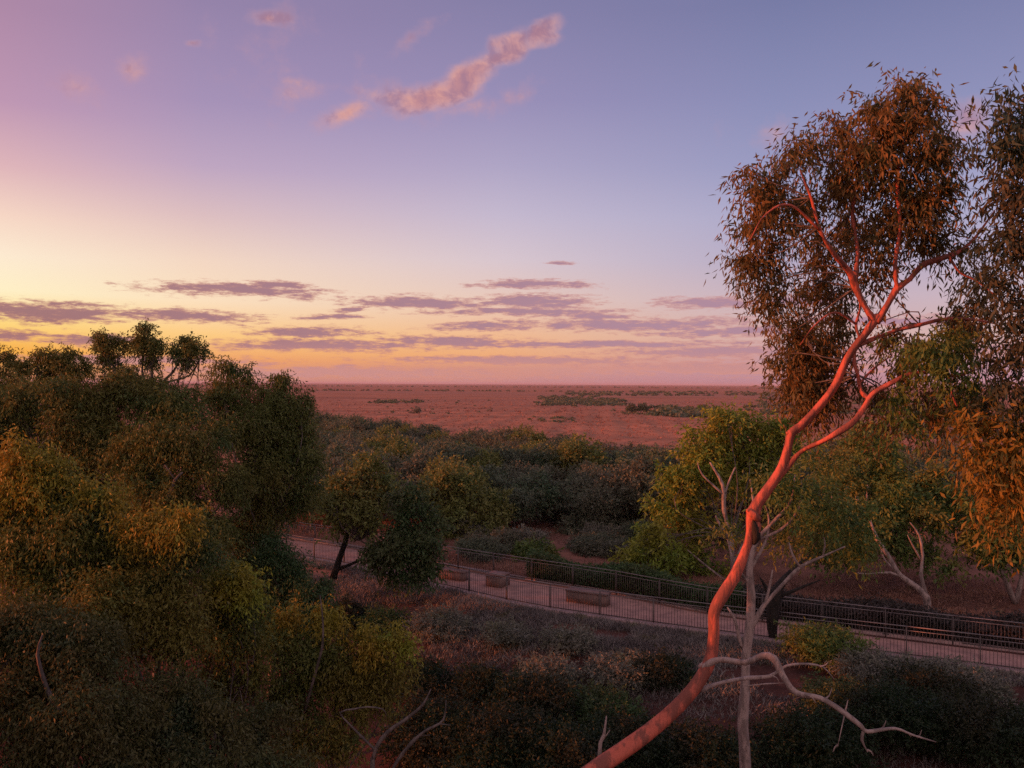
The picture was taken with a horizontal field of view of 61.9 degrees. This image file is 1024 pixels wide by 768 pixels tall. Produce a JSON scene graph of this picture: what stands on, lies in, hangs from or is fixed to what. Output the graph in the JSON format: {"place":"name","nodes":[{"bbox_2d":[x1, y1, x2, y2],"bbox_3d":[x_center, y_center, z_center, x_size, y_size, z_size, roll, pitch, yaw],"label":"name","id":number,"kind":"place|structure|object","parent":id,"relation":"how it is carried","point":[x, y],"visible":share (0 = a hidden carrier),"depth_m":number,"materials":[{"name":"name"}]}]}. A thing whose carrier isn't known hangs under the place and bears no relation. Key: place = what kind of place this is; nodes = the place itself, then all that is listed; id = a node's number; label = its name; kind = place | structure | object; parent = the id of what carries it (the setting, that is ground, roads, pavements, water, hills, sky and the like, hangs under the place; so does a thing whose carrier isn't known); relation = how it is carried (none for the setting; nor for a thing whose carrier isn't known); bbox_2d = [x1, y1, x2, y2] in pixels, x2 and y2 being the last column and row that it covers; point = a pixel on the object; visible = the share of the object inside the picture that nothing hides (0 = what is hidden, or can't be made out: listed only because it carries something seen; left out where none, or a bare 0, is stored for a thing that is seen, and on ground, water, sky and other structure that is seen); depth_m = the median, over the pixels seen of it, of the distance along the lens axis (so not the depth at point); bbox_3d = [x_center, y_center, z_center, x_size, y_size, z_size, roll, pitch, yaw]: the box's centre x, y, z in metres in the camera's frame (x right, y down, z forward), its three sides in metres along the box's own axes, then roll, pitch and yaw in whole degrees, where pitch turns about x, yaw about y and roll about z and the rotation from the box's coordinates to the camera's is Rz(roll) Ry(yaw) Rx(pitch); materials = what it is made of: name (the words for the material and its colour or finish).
{"place":"outdoors","nodes":[
{"label":"outdoors","id":0,"kind":"place"},
{"bbox_2d":[0,382,1023,767],"bbox_3d":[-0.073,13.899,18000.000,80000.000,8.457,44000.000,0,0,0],"label":"ground","id":1,"kind":"structure","parent":0,"point":[526,400],"depth_m":110.51,"materials":[{"name":"red soil"}]},
{"bbox_2d":[0,341,103,548],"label":"gum tree","id":2,"kind":"object","parent":1,"relation":"on","point":[55,361],"visible":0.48,"depth_m":29.84,"materials":[{"name":"green plant"}]},
{"bbox_2d":[0,363,165,636],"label":"gum tree","id":3,"kind":"object","parent":1,"relation":"on","point":[92,409],"visible":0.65,"depth_m":25.52,"materials":[{"name":"green plant"}]},
{"bbox_2d":[0,424,182,741],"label":"gum tree","id":4,"kind":"object","parent":1,"relation":"on","point":[42,495],"visible":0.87,"depth_m":16.14,"materials":[{"name":"green plant"}]},
{"bbox_2d":[0,588,183,767],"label":"gum tree","id":5,"kind":"object","parent":1,"relation":"on","point":[61,722],"visible":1,"depth_m":13.45,"materials":[{"name":"green plant"}]},
{"bbox_2d":[82,317,219,696],"bbox_3d":[-13.038,4.826,30.851,4.187,14.585,3.781,0,0,-35],"label":"gum tree","id":6,"kind":"object","parent":1,"relation":"on","point":[143,345],"visible":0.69,"depth_m":30.86,"materials":[{"name":"green plant"}]},
{"bbox_2d":[77,498,242,695],"bbox_3d":[-7.023,7.883,16.430,3.401,11.419,2.585,0,0,0],"label":"gum tree","id":7,"kind":"object","parent":1,"relation":"on","point":[175,542],"visible":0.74,"depth_m":16.12,"materials":[{"name":"green plant"}]},
{"bbox_2d":[85,370,265,716],"bbox_3d":[-9.827,6.107,25.220,5.630,13.040,3.848,0,0,24],"label":"gum tree","id":8,"kind":"object","parent":1,"relation":"on","point":[171,439],"visible":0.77,"depth_m":24.65,"materials":[{"name":"green plant"}]},
{"bbox_2d":[119,657,330,767],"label":"gum tree","id":9,"kind":"object","parent":1,"relation":"on","point":[196,727],"visible":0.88,"depth_m":14.58,"materials":[{"name":"green plant"}]},
{"bbox_2d":[180,554,289,761],"bbox_3d":[-6.001,8.397,17.919,2.595,9.849,2.166,0,0,0],"label":"gum tree","id":10,"kind":"object","parent":1,"relation":"on","point":[238,619],"visible":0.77,"depth_m":17.67,"materials":[{"name":"green plant"}]},
{"bbox_2d":[191,354,336,743],"bbox_3d":[-8.366,5.557,27.798,4.848,13.108,3.946,0,0,33],"label":"gum tree","id":11,"kind":"object","parent":1,"relation":"on","point":[275,436],"visible":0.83,"depth_m":27.46,"materials":[{"name":"green plant"}]},
{"bbox_2d":[212,521,342,732],"bbox_3d":[-7.209,8.380,25.579,4.333,8.238,3.660,0,0,0],"label":"gum tree","id":12,"kind":"object","parent":1,"relation":"on","point":[279,559],"visible":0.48,"depth_m":25.65,"materials":[{"name":"green plant"}]},
{"bbox_2d":[241,589,425,767],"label":"gum tree","id":13,"kind":"object","parent":1,"relation":"on","point":[343,674],"visible":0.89,"depth_m":18.75,"materials":[{"name":"green plant"}]},
{"bbox_2d":[308,437,373,462],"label":"scrub tree","id":14,"kind":"object","parent":1,"relation":"on","point":[335,450],"visible":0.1,"depth_m":67.63,"materials":[{"name":"green plant"}]},
{"bbox_2d":[323,591,374,635],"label":"shrub","id":15,"kind":"object","parent":1,"relation":"on","point":[357,610],"visible":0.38,"depth_m":37.75,"materials":[{"name":"green plant"}]},
{"bbox_2d":[339,416,381,431],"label":"scrub tree","id":16,"kind":"object","parent":1,"relation":"on","point":[358,424],"visible":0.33,"depth_m":116.30,"materials":[{"name":"green plant"}]},
{"bbox_2d":[331,449,405,477],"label":"scrub tree","id":17,"kind":"object","parent":1,"relation":"on","point":[382,462],"visible":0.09,"depth_m":61.23,"materials":[{"name":"green plant"}]},
{"bbox_2d":[351,602,413,643],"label":"shrub","id":18,"kind":"object","parent":1,"relation":"on","point":[389,615],"visible":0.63,"depth_m":36.76,"materials":[{"name":"green plant"}]},
{"bbox_2d":[309,444,456,597],"bbox_3d":[-5.937,6.096,38.893,7.765,6.691,4.119,0,0,42],"label":"bushy tree","id":19,"kind":"object","parent":1,"relation":"on","point":[356,507],"visible":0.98,"depth_m":38.12,"materials":[{"name":"green plant"}]},
{"bbox_2d":[360,429,409,453],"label":"scrub tree","id":20,"kind":"object","parent":1,"relation":"on","point":[371,442],"visible":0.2,"depth_m":83.36,"materials":[{"name":"green plant"}]},
{"bbox_2d":[339,689,448,767],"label":"dead tree","id":21,"kind":"object","parent":1,"relation":"on","point":[385,734],"visible":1,"depth_m":14.98,"materials":[{"name":"grey wood"}]},
{"bbox_2d":[373,436,424,461],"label":"scrub tree","id":22,"kind":"object","parent":1,"relation":"on","point":[393,450],"visible":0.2,"depth_m":68.06,"materials":[{"name":"green plant"}]},
{"bbox_2d":[375,471,433,526],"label":"scrub tree","id":23,"kind":"object","parent":1,"relation":"on","point":[408,481],"visible":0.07,"depth_m":57.74,"materials":[{"name":"green plant"}]},
{"bbox_2d":[388,445,456,513],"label":"scrub tree","id":24,"kind":"object","parent":1,"relation":"on","point":[416,462],"visible":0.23,"depth_m":61.13,"materials":[{"name":"green plant"}]},
{"bbox_2d":[388,651,466,712],"bbox_3d":[-3.120,10.774,30.983,3.604,1.906,2.963,0,0,38],"label":"shrub","id":25,"kind":"object","parent":1,"relation":"on","point":[434,680],"visible":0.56,"depth_m":30.56,"materials":[{"name":"green plant"}]},
{"bbox_2d":[368,683,493,767],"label":"shrub","id":26,"kind":"object","parent":1,"relation":"on","point":[421,719],"visible":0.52,"depth_m":25.56,"materials":[{"name":"green plant"}]},
{"bbox_2d":[400,602,481,644],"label":"shrub","id":27,"kind":"object","parent":1,"relation":"on","point":[445,622],"visible":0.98,"depth_m":35.49,"materials":[{"name":"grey plant"}]},
{"bbox_2d":[415,436,481,466],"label":"scrub tree","id":28,"kind":"object","parent":1,"relation":"on","point":[448,449],"visible":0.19,"depth_m":70.99,"materials":[{"name":"green plant"}]},
{"bbox_2d":[413,451,498,513],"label":"scrub tree","id":29,"kind":"object","parent":1,"relation":"on","point":[477,469],"visible":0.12,"depth_m":58.57,"materials":[{"name":"green plant"}]},
{"bbox_2d":[416,459,520,539],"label":"bushy tree","id":30,"kind":"object","parent":1,"relation":"on","point":[491,503],"visible":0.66,"depth_m":55.19,"materials":[{"name":"green plant"}]},
{"bbox_2d":[452,426,489,447],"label":"scrub tree","id":31,"kind":"object","parent":1,"relation":"on","point":[463,436],"visible":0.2,"depth_m":103.80,"materials":[{"name":"green plant"}]},
{"bbox_2d":[442,659,510,711],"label":"shrub","id":32,"kind":"object","parent":1,"relation":"on","point":[476,681],"visible":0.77,"depth_m":29.72,"materials":[{"name":"green plant"}]},
{"bbox_2d":[462,445,503,469],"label":"scrub tree","id":33,"kind":"object","parent":1,"relation":"on","point":[485,459],"visible":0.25,"depth_m":71.29,"materials":[{"name":"green plant"}]},
{"bbox_2d":[452,534,514,562],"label":"shrub","id":34,"kind":"object","parent":1,"relation":"on","point":[493,545],"visible":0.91,"depth_m":48.07,"materials":[{"name":"green plant"}]},
{"bbox_2d":[422,686,562,767],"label":"shrub","id":35,"kind":"object","parent":1,"relation":"on","point":[489,737],"visible":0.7,"depth_m":24.53,"materials":[{"name":"green plant"}]},
{"bbox_2d":[471,460,513,512],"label":"scrub tree","id":36,"kind":"object","parent":1,"relation":"on","point":[499,482],"visible":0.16,"depth_m":60.66,"materials":[{"name":"green plant"}]},
{"bbox_2d":[468,437,527,472],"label":"scrub tree","id":37,"kind":"object","parent":1,"relation":"on","point":[508,458],"visible":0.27,"depth_m":74.62,"materials":[{"name":"green plant"}]},
{"bbox_2d":[479,426,523,453],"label":"scrub tree","id":38,"kind":"object","parent":1,"relation":"on","point":[499,435],"visible":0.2,"depth_m":94.46,"materials":[{"name":"green plant"}]},
{"bbox_2d":[468,613,537,652],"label":"shrub","id":39,"kind":"object","parent":1,"relation":"on","point":[502,633],"visible":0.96,"depth_m":33.96,"materials":[{"name":"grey plant"}]},
{"bbox_2d":[488,525,529,551],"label":"shrub","id":40,"kind":"object","parent":1,"relation":"on","point":[506,536],"visible":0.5,"depth_m":50.57,"materials":[{"name":"green plant"}]},
{"bbox_2d":[496,483,540,529],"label":"scrub tree","id":41,"kind":"object","parent":1,"relation":"on","point":[520,500],"visible":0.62,"depth_m":57.97,"materials":[{"name":"green plant"}]},
{"bbox_2d":[491,460,553,482],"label":"scrub tree","id":42,"kind":"object","parent":1,"relation":"on","point":[507,472],"visible":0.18,"depth_m":66.36,"materials":[{"name":"green plant"}]},
{"bbox_2d":[504,422,549,446],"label":"scrub tree","id":43,"kind":"object","parent":1,"relation":"on","point":[533,435],"visible":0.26,"depth_m":93.15,"materials":[{"name":"green plant"}]},
{"bbox_2d":[511,524,551,548],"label":"shrub","id":44,"kind":"object","parent":1,"relation":"on","point":[537,533],"visible":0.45,"depth_m":50.46,"materials":[{"name":"green plant"}]},
{"bbox_2d":[507,535,564,562],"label":"bush","id":45,"kind":"object","parent":1,"relation":"on","point":[522,547],"visible":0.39,"depth_m":48.72,"materials":[{"name":"green plant"}]},
{"bbox_2d":[481,661,602,730],"bbox_3d":[0.916,10.591,27.910,4.055,2.431,3.986,0,0,0],"label":"shrub","id":46,"kind":"object","parent":1,"relation":"on","point":[539,690],"visible":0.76,"depth_m":27.71,"materials":[{"name":"green plant"}]},
{"bbox_2d":[518,440,567,470],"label":"scrub tree","id":47,"kind":"object","parent":1,"relation":"on","point":[535,456],"visible":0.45,"depth_m":74.49,"materials":[{"name":"green plant"}]},
{"bbox_2d":[507,465,579,523],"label":"scrub tree","id":48,"kind":"object","parent":1,"relation":"on","point":[544,488],"visible":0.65,"depth_m":60.49,"materials":[{"name":"green plant"}]},
{"bbox_2d":[508,645,596,695],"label":"shrub","id":49,"kind":"object","parent":1,"relation":"on","point":[552,665],"visible":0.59,"depth_m":30.34,"materials":[{"name":"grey plant"}]},
{"bbox_2d":[527,483,591,524],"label":"thicket tree","id":50,"kind":"object","parent":1,"relation":"on","point":[556,516],"visible":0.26,"depth_m":62.45,"materials":[{"name":"green plant"}]},
{"bbox_2d":[501,709,631,767],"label":"shrub","id":51,"kind":"object","parent":1,"relation":"on","point":[573,748],"visible":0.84,"depth_m":23.61,"materials":[{"name":"green plant"}]},
{"bbox_2d":[530,622,604,657],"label":"shrub","id":52,"kind":"object","parent":1,"relation":"on","point":[564,638],"visible":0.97,"depth_m":32.53,"materials":[{"name":"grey plant"}]},
{"bbox_2d":[169,384,982,393],"bbox_3d":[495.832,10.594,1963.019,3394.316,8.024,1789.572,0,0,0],"label":"tree line","id":53,"kind":"object","parent":1,"relation":"on","point":[330,389],"visible":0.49,"depth_m":1163.41,"materials":[{"name":"green plant"}]},
{"bbox_2d":[542,430,611,477],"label":"scrub tree","id":54,"kind":"object","parent":1,"relation":"on","point":[574,450],"visible":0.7,"depth_m":72.03,"materials":[{"name":"green plant"}]},
{"bbox_2d":[152,548,1023,767],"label":"dry grass","id":55,"kind":"structure","parent":1,"relation":"on","point":[692,644],"depth_m":33.59,"materials":[{"name":"brown plant"}]},
{"bbox_2d":[554,511,625,535],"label":"thicket tree","id":56,"kind":"object","parent":1,"relation":"on","point":[573,525],"visible":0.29,"depth_m":57.75,"materials":[{"name":"green plant"}]},
{"bbox_2d":[571,534,613,557],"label":"shrub","id":57,"kind":"object","parent":1,"relation":"on","point":[589,547],"visible":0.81,"depth_m":50.17,"materials":[{"name":"green plant"}]},
{"bbox_2d":[563,531,622,555],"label":"shrub","id":58,"kind":"object","parent":1,"relation":"on","point":[595,536],"visible":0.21,"depth_m":51.84,"materials":[{"name":"green plant"}]},
{"bbox_2d":[565,465,623,514],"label":"scrub tree","id":59,"kind":"object","parent":1,"relation":"on","point":[580,483],"visible":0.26,"depth_m":61.07,"materials":[{"name":"green plant"}]},
{"bbox_2d":[563,478,629,522],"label":"scrub tree","id":60,"kind":"object","parent":1,"relation":"on","point":[606,501],"visible":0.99,"depth_m":57.40,"materials":[{"name":"green plant"}]},
{"bbox_2d":[187,397,1006,450],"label":"plain grass","id":61,"kind":"structure","parent":1,"relation":"on","point":[629,434],"depth_m":246.74,"materials":[{"name":"brown plant"}]},
{"bbox_2d":[576,520,622,536],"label":"shrub","id":62,"kind":"object","parent":1,"relation":"on","point":[597,528],"visible":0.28,"depth_m":55.23,"materials":[{"name":"green plant"}]},
{"bbox_2d":[550,678,650,734],"bbox_3d":[2.903,10.570,27.546,3.571,1.994,3.298,0,0,33],"label":"shrub","id":63,"kind":"object","parent":1,"relation":"on","point":[605,697],"visible":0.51,"depth_m":27.26,"materials":[{"name":"green plant"}]},
{"bbox_2d":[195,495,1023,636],"bbox_3d":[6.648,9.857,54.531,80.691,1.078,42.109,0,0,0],"label":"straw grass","id":64,"kind":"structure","parent":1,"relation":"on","point":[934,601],"depth_m":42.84,"materials":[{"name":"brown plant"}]},
{"bbox_2d":[594,536,636,559],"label":"shrub","id":65,"kind":"object","parent":1,"relation":"on","point":[607,547],"visible":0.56,"depth_m":49.10,"materials":[{"name":"green plant"}]},
{"bbox_2d":[209,511,1023,650],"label":"metal railing","id":66,"kind":"object","parent":1,"relation":"on","point":[707,590],"visible":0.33,"depth_m":38.98,"materials":[{"name":"metal"}]},
{"bbox_2d":[580,646,662,696],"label":"shrub","id":67,"kind":"object","parent":1,"relation":"on","point":[620,670],"visible":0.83,"depth_m":30.02,"materials":[{"name":"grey plant"}]},
{"bbox_2d":[578,697,675,767],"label":"shrub","id":68,"kind":"object","parent":1,"relation":"on","point":[642,757],"visible":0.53,"depth_m":24.64,"materials":[{"name":"green plant"}]},
{"bbox_2d":[236,533,1023,668],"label":"metal fence","id":69,"kind":"object","parent":1,"relation":"on","point":[599,604],"visible":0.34,"depth_m":35.98,"materials":[{"name":"metal"}]},
{"bbox_2d":[521,546,746,614],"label":"hedge","id":70,"kind":"object","parent":1,"relation":"on","point":[553,571],"visible":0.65,"depth_m":40.57,"materials":[{"name":"green plant"}]},
{"bbox_2d":[594,451,679,519],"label":"scrub tree","id":71,"kind":"object","parent":1,"relation":"on","point":[639,480],"visible":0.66,"depth_m":58.69,"materials":[{"name":"green plant"}]},
{"bbox_2d":[618,515,667,541],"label":"shrub","id":72,"kind":"object","parent":1,"relation":"on","point":[630,532],"visible":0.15,"depth_m":54.66,"materials":[{"name":"green plant"}]},
{"bbox_2d":[605,442,684,518],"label":"scrub tree","id":73,"kind":"object","parent":1,"relation":"on","point":[652,453],"visible":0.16,"depth_m":62.48,"materials":[{"name":"green plant"}]},
{"bbox_2d":[282,536,1023,652],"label":"kerb","id":74,"kind":"structure","parent":1,"relation":"on","point":[902,637],"depth_m":35.58,"materials":[{"name":"concrete"}]},
{"bbox_2d":[296,555,1023,675],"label":"kerb","id":75,"kind":"structure","parent":1,"relation":"on","point":[659,624],"depth_m":35.56,"materials":[{"name":"concrete"}]},
{"bbox_2d":[627,644,698,692],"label":"shrub","id":76,"kind":"object","parent":1,"relation":"on","point":[670,669],"visible":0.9,"depth_m":29.54,"materials":[{"name":"green plant"}]},
{"bbox_2d":[367,391,1019,438],"bbox_3d":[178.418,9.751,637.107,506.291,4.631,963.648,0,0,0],"label":"plain scrub","id":77,"kind":"object","parent":1,"relation":"on","point":[670,410],"visible":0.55,"depth_m":404.65,"materials":[{"name":"green plant"}]},
{"bbox_2d":[607,394,812,578],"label":"spreading tree","id":78,"kind":"object","parent":1,"relation":"on","point":[724,443],"visible":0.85,"depth_m":45.62,"materials":[{"name":"green plant"}]},
{"bbox_2d":[653,715,777,767],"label":"shrub","id":79,"kind":"object","parent":1,"relation":"on","point":[707,746],"visible":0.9,"depth_m":23.67,"materials":[{"name":"green plant"}]},
{"bbox_2d":[698,458,780,521],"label":"scrub tree","id":80,"kind":"object","parent":1,"relation":"on","point":[728,503],"visible":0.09,"depth_m":56.89,"materials":[{"name":"green plant"}]},
{"bbox_2d":[759,541,819,637],"bbox_3d":[10.999,8.003,33.504,2.580,4.581,0.463,0,0,0],"label":"burnt snag","id":81,"kind":"object","parent":1,"relation":"on","point":[773,609],"visible":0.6,"depth_m":33.39,"materials":[{"name":"black plant"}]},
{"bbox_2d":[697,431,895,767],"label":"pale gum tree","id":82,"kind":"object","parent":1,"relation":"on","point":[790,492],"visible":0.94,"depth_m":20.30,"materials":[{"name":"green plant"}]},
{"bbox_2d":[763,457,832,528],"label":"scrub tree","id":83,"kind":"object","parent":1,"relation":"on","point":[805,472],"visible":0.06,"depth_m":58.53,"materials":[{"name":"green plant"}]},
{"bbox_2d":[582,62,1022,767],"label":"gum tree","id":84,"kind":"object","parent":1,"relation":"on","point":[814,360],"visible":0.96,"depth_m":12.08,"materials":[{"name":"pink plant"}]},
{"bbox_2d":[735,697,889,767],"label":"shrub","id":85,"kind":"object","parent":1,"relation":"on","point":[792,739],"visible":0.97,"depth_m":23.48,"materials":[{"name":"green plant"}]},
{"bbox_2d":[773,615,880,677],"bbox_3d":[11.398,9.468,31.029,3.236,1.998,3.544,0,0,-31],"label":"shrub","id":86,"kind":"object","parent":1,"relation":"on","point":[826,642],"visible":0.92,"depth_m":30.61,"materials":[{"name":"green plant"}]},
{"bbox_2d":[788,666,875,728],"bbox_3d":[10.475,9.982,26.497,3.345,2.116,3.426,0,0,0],"label":"shrub","id":87,"kind":"object","parent":1,"relation":"on","point":[823,683],"visible":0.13,"depth_m":26.73,"materials":[{"name":"green plant"}]},
{"bbox_2d":[806,416,911,503],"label":"spreading tree","id":88,"kind":"object","parent":1,"relation":"on","point":[848,446],"visible":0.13,"depth_m":55.43,"materials":[{"name":"green plant"}]},
{"bbox_2d":[740,581,1023,648],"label":"hedge","id":89,"kind":"object","parent":1,"relation":"on","point":[789,606],"visible":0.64,"depth_m":34.39,"materials":[{"name":"green plant"}]},
{"bbox_2d":[821,639,947,690],"bbox_3d":[12.477,9.758,29.061,3.446,1.726,4.021,0,0,-32],"label":"shrub","id":90,"kind":"object","parent":1,"relation":"on","point":[864,664],"visible":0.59,"depth_m":28.83,"materials":[{"name":"green plant"}]},
{"bbox_2d":[795,420,980,608],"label":"spreading tree","id":91,"kind":"object","parent":1,"relation":"on","point":[922,501],"visible":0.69,"depth_m":41.15,"materials":[{"name":"green plant"}]},
{"bbox_2d":[822,671,970,762],"bbox_3d":[11.015,9.753,24.952,4.024,2.530,4.215,0,0,0],"label":"shrub","id":92,"kind":"object","parent":1,"relation":"on","point":[890,705],"visible":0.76,"depth_m":24.26,"materials":[{"name":"green plant"}]},
{"bbox_2d":[872,657,992,713],"bbox_3d":[13.310,9.747,27.042,3.183,1.986,3.694,0,0,-26],"label":"shrub","id":93,"kind":"object","parent":1,"relation":"on","point":[912,679],"visible":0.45,"depth_m":26.79,"materials":[{"name":"green plant"}]},
{"bbox_2d":[909,438,977,468],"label":"scrub tree","id":94,"kind":"object","parent":1,"relation":"on","point":[944,449],"visible":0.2,"depth_m":79.21,"materials":[{"name":"green plant"}]},
{"bbox_2d":[893,649,1022,710],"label":"shrub","id":95,"kind":"object","parent":1,"relation":"on","point":[993,682],"visible":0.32,"depth_m":27.56,"materials":[{"name":"green plant"}]},
{"bbox_2d":[897,681,1023,767],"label":"shrub","id":96,"kind":"object","parent":1,"relation":"on","point":[983,732],"visible":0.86,"depth_m":23.26,"materials":[{"name":"green plant"}]},
{"bbox_2d":[916,57,1023,577],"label":"gum tree","id":97,"kind":"object","parent":1,"relation":"on","point":[993,457],"visible":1,"depth_m":10.96,"materials":[{"name":"green plant"}]},
{"bbox_2d":[929,472,1023,603],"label":"spreading tree","id":98,"kind":"object","parent":1,"relation":"on","point":[966,541],"visible":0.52,"depth_m":38.92,"materials":[{"name":"green plant"}]},
{"bbox_2d":[0,0,1023,385],"label":"sky","id":99,"kind":"structure","parent":0,"point":[323,191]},
{"bbox_2d":[250,539,1023,669],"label":"path","id":100,"kind":"structure","parent":0,"point":[685,617],"depth_m":37.40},
{"bbox_2d":[485,570,510,587],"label":"stone block","id":101,"kind":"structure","parent":100,"relation":"on","point":[499,583],"depth_m":42.00,"materials":[{"name":"stone"}]},
{"bbox_2d":[565,587,610,606],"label":"stone block","id":102,"kind":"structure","parent":100,"relation":"on","point":[603,600],"depth_m":38.78,"materials":[{"name":"stone"}]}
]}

